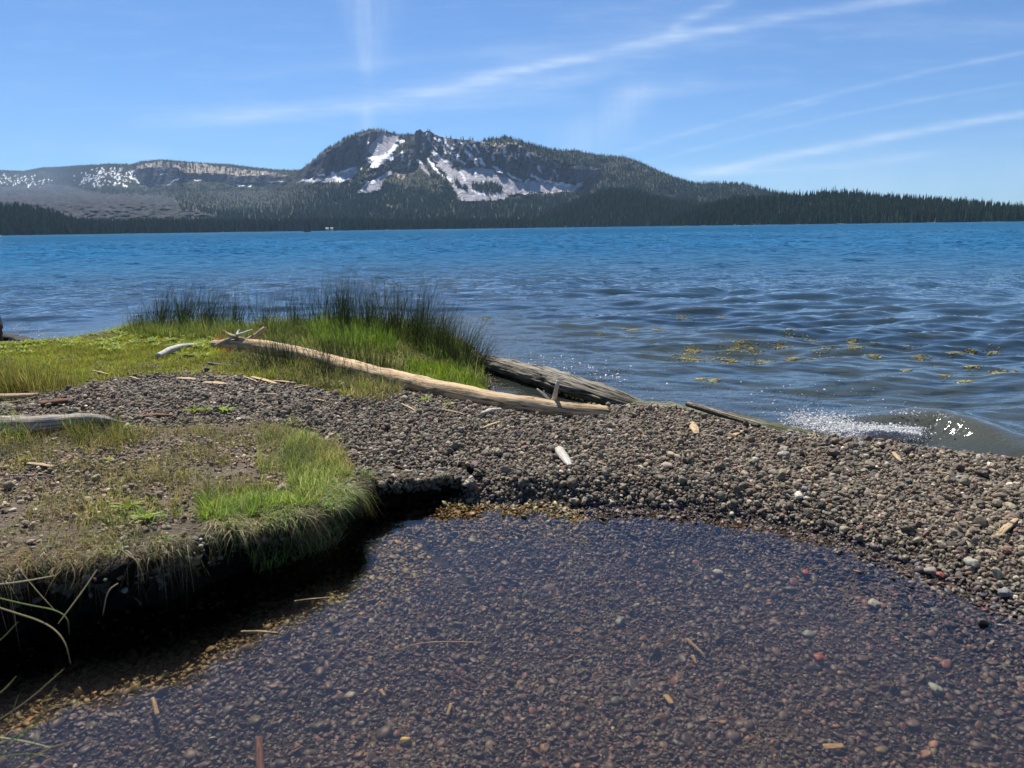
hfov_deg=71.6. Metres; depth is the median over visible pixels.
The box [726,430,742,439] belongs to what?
wood chip
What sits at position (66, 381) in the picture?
rush tuft
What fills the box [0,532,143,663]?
grass tuft
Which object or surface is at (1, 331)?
stump
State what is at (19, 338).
boulder
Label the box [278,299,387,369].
rush clump
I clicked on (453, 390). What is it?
driftwood log
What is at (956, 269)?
lake water
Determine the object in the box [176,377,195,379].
wood chip
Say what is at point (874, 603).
stone
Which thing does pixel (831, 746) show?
wood chip
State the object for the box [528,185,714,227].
hill forest
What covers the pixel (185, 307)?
rush clump
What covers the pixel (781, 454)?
stone
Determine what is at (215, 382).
wood chip
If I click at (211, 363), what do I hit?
stick
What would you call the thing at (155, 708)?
stick
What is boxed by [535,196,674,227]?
wooded hill
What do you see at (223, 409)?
leafy weed
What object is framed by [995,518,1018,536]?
wood chip
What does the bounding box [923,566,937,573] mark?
stone
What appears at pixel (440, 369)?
shore grass
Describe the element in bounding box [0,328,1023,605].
gravel
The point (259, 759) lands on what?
stick
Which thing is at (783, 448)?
stone
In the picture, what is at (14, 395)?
plank
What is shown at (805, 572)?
stone
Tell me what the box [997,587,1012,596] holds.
stone
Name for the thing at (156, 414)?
bark piece
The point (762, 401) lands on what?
lakebed gravel
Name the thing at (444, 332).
rush clump
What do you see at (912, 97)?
sky
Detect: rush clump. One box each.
[120,300,151,327]
[121,280,182,327]
[150,274,232,328]
[167,276,244,327]
[196,283,263,327]
[228,328,294,373]
[233,281,293,331]
[248,315,327,369]
[259,280,314,326]
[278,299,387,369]
[283,264,344,326]
[292,337,355,381]
[303,257,381,327]
[304,300,398,364]
[324,271,396,329]
[345,341,414,371]
[346,269,424,339]
[370,267,458,345]
[386,279,485,356]
[419,311,495,370]
[455,329,505,371]
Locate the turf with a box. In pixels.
[0,334,290,390]
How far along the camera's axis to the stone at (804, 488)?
2.50 m
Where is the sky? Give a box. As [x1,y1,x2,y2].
[0,0,1023,205]
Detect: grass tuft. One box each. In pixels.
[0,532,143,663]
[0,672,76,767]
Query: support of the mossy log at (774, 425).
on the ground at (898, 387)
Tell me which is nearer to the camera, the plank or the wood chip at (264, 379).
the plank
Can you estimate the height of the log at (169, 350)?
0.067 m
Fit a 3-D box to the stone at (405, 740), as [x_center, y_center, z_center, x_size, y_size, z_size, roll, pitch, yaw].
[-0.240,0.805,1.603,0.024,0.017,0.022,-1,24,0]
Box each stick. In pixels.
[0,396,35,402]
[151,697,159,716]
[207,362,234,366]
[255,736,263,767]
[446,703,451,716]
[722,412,758,423]
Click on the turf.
(124, 356)
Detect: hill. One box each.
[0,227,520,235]
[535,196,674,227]
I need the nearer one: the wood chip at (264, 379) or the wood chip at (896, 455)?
the wood chip at (896, 455)
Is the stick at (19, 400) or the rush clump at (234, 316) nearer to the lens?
the stick at (19, 400)
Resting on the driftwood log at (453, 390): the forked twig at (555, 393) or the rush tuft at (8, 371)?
the forked twig at (555, 393)
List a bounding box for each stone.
[400,737,410,744]
[470,461,478,467]
[615,616,625,626]
[661,462,672,468]
[713,569,722,574]
[777,451,789,458]
[779,446,787,450]
[794,491,803,498]
[801,486,807,491]
[802,569,808,575]
[802,629,814,637]
[813,653,827,662]
[867,598,880,608]
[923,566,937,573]
[928,682,943,694]
[936,572,944,577]
[963,557,980,567]
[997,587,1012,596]
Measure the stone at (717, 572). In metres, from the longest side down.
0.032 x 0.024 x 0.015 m
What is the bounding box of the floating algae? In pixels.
[481,309,1016,382]
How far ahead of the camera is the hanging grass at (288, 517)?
1.96 m
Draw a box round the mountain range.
[0,129,778,221]
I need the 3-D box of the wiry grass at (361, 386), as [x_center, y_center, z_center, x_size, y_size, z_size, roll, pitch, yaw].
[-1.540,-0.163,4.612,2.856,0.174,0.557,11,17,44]
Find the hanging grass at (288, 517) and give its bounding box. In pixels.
[0,465,454,641]
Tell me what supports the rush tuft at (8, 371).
on the ground at (898, 387)
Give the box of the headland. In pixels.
[685,202,1008,225]
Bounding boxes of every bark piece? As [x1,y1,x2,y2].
[40,397,74,405]
[142,413,172,417]
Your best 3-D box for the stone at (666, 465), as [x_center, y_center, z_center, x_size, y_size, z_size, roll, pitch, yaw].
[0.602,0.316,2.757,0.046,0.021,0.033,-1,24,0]
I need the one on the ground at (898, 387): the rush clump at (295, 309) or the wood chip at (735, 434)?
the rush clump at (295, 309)
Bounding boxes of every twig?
[241,630,277,632]
[294,597,329,600]
[398,641,481,650]
[443,670,476,686]
[537,380,559,400]
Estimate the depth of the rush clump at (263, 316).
6.60 m
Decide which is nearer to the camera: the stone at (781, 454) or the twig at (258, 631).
the twig at (258, 631)
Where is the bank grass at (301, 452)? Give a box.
[0,396,363,615]
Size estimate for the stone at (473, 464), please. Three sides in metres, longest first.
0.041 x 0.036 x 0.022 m
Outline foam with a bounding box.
[3,324,964,444]
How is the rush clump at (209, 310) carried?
on the ground at (898, 387)
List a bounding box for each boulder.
[3,333,18,340]
[7,335,32,340]
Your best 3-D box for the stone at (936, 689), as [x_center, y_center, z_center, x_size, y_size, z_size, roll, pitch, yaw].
[0.985,0.706,1.648,0.029,0.014,0.034,-1,24,0]
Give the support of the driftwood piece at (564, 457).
on the gravel at (164, 392)
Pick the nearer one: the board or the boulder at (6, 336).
the board
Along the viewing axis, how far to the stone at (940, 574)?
2.02 m
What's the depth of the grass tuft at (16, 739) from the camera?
1.00 m
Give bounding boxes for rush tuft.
[0,352,23,370]
[0,353,47,392]
[0,356,71,393]
[18,363,90,393]
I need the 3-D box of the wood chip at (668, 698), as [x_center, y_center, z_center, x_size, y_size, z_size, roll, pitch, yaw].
[0.379,0.762,1.715,0.015,0.006,0.036,-4,13,-14]
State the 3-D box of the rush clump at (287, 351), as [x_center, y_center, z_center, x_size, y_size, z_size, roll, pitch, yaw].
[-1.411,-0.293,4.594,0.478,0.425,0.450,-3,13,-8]
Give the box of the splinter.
[686,638,705,655]
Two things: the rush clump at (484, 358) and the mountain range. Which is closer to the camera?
the rush clump at (484, 358)
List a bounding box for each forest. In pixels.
[0,127,803,221]
[0,201,528,234]
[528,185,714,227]
[666,188,1023,225]
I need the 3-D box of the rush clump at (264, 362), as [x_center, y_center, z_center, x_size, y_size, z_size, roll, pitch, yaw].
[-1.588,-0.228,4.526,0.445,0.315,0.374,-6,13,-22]
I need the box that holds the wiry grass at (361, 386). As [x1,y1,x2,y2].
[211,330,405,400]
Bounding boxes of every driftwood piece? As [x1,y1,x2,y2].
[480,408,501,413]
[555,446,571,466]
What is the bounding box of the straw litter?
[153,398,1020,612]
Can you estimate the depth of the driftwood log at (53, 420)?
2.88 m
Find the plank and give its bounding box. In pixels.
[0,393,37,398]
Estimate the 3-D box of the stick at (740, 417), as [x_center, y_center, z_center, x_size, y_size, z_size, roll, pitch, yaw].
[1.064,0.158,3.311,0.008,0.016,0.198,-11,16,-38]
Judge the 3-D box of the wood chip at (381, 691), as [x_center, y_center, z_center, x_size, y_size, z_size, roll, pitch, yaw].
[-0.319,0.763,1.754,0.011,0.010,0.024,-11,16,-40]
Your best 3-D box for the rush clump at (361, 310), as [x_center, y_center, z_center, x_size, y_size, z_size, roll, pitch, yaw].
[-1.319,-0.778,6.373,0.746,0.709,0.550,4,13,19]
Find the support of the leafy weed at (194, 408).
on the gravel at (164, 392)
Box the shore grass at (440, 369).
[110,306,492,389]
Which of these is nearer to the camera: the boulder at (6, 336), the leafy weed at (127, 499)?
the leafy weed at (127, 499)
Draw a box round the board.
[685,401,760,427]
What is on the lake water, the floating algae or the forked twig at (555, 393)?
the floating algae
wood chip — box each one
[26,462,53,466]
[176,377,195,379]
[202,381,228,384]
[251,376,278,383]
[378,689,386,696]
[481,421,500,427]
[663,694,674,704]
[689,421,699,433]
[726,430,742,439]
[822,743,845,749]
[892,452,902,461]
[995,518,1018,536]
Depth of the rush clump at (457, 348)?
5.10 m
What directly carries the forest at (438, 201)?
on the mountain range
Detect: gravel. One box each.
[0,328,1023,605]
[0,465,479,609]
[455,335,1023,455]
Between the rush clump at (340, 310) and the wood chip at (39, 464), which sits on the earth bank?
the wood chip at (39, 464)
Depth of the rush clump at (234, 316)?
6.64 m
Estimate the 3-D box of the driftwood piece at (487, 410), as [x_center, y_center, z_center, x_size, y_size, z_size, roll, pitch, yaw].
[-0.111,0.135,3.536,0.036,0.025,0.158,9,16,37]
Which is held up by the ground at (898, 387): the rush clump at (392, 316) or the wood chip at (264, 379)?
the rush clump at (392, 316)
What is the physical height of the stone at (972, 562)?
0.023 m
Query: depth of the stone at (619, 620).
2.03 m
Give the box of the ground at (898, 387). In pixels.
[0,283,1023,767]
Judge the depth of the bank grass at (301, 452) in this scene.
2.42 m
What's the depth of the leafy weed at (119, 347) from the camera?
5.45 m
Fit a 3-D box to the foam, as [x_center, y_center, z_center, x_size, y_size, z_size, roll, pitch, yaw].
[-1.504,-0.385,6.284,9.542,0.169,2.292,7,14,30]
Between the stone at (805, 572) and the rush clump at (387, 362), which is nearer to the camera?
the stone at (805, 572)
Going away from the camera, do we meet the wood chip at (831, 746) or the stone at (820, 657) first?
the wood chip at (831, 746)
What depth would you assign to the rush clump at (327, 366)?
4.28 m
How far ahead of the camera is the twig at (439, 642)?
1.94 m
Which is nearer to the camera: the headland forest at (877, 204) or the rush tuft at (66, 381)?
the rush tuft at (66, 381)
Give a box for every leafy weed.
[107,495,142,511]
[113,346,126,350]
[129,505,170,523]
[184,405,203,412]
[218,405,236,411]
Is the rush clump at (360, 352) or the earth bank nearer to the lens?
the earth bank
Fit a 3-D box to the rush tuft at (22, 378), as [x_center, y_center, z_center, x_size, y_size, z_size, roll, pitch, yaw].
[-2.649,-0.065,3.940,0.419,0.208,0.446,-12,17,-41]
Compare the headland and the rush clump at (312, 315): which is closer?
the rush clump at (312, 315)
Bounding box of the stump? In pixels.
[0,316,2,340]
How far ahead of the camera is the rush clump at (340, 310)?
6.49 m
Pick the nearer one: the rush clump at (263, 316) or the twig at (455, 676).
the twig at (455, 676)
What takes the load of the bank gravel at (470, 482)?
on the earth bank
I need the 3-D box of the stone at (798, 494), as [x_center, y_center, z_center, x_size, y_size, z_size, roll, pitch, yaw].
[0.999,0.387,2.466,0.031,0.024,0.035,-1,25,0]
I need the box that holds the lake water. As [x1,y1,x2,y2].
[0,221,1023,458]
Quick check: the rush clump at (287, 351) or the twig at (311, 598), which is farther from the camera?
the rush clump at (287, 351)
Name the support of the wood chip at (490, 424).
on the gravel at (164, 392)
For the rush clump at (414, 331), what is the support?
on the ground at (898, 387)
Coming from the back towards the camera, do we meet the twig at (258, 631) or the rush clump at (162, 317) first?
the rush clump at (162, 317)
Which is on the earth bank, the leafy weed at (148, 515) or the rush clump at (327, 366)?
the leafy weed at (148, 515)
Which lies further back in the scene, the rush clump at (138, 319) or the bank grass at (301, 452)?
the rush clump at (138, 319)
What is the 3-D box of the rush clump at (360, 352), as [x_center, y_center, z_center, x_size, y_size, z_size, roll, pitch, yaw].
[-1.024,-0.309,4.606,0.570,0.479,0.554,-13,17,-43]
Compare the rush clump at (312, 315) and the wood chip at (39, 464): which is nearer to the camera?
the wood chip at (39, 464)
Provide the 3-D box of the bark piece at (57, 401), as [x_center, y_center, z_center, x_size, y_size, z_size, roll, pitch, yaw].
[-2.256,0.088,3.528,0.148,0.028,0.046,-10,15,-36]
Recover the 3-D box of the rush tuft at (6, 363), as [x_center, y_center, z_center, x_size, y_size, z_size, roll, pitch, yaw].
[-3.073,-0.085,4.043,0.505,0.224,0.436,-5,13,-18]
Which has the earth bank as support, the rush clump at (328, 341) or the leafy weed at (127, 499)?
the leafy weed at (127, 499)
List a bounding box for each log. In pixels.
[0,413,117,435]
[155,343,197,358]
[210,327,609,417]
[460,353,642,405]
[631,401,829,435]
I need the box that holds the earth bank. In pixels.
[0,468,467,678]
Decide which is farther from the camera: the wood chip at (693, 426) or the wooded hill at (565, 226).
the wooded hill at (565, 226)

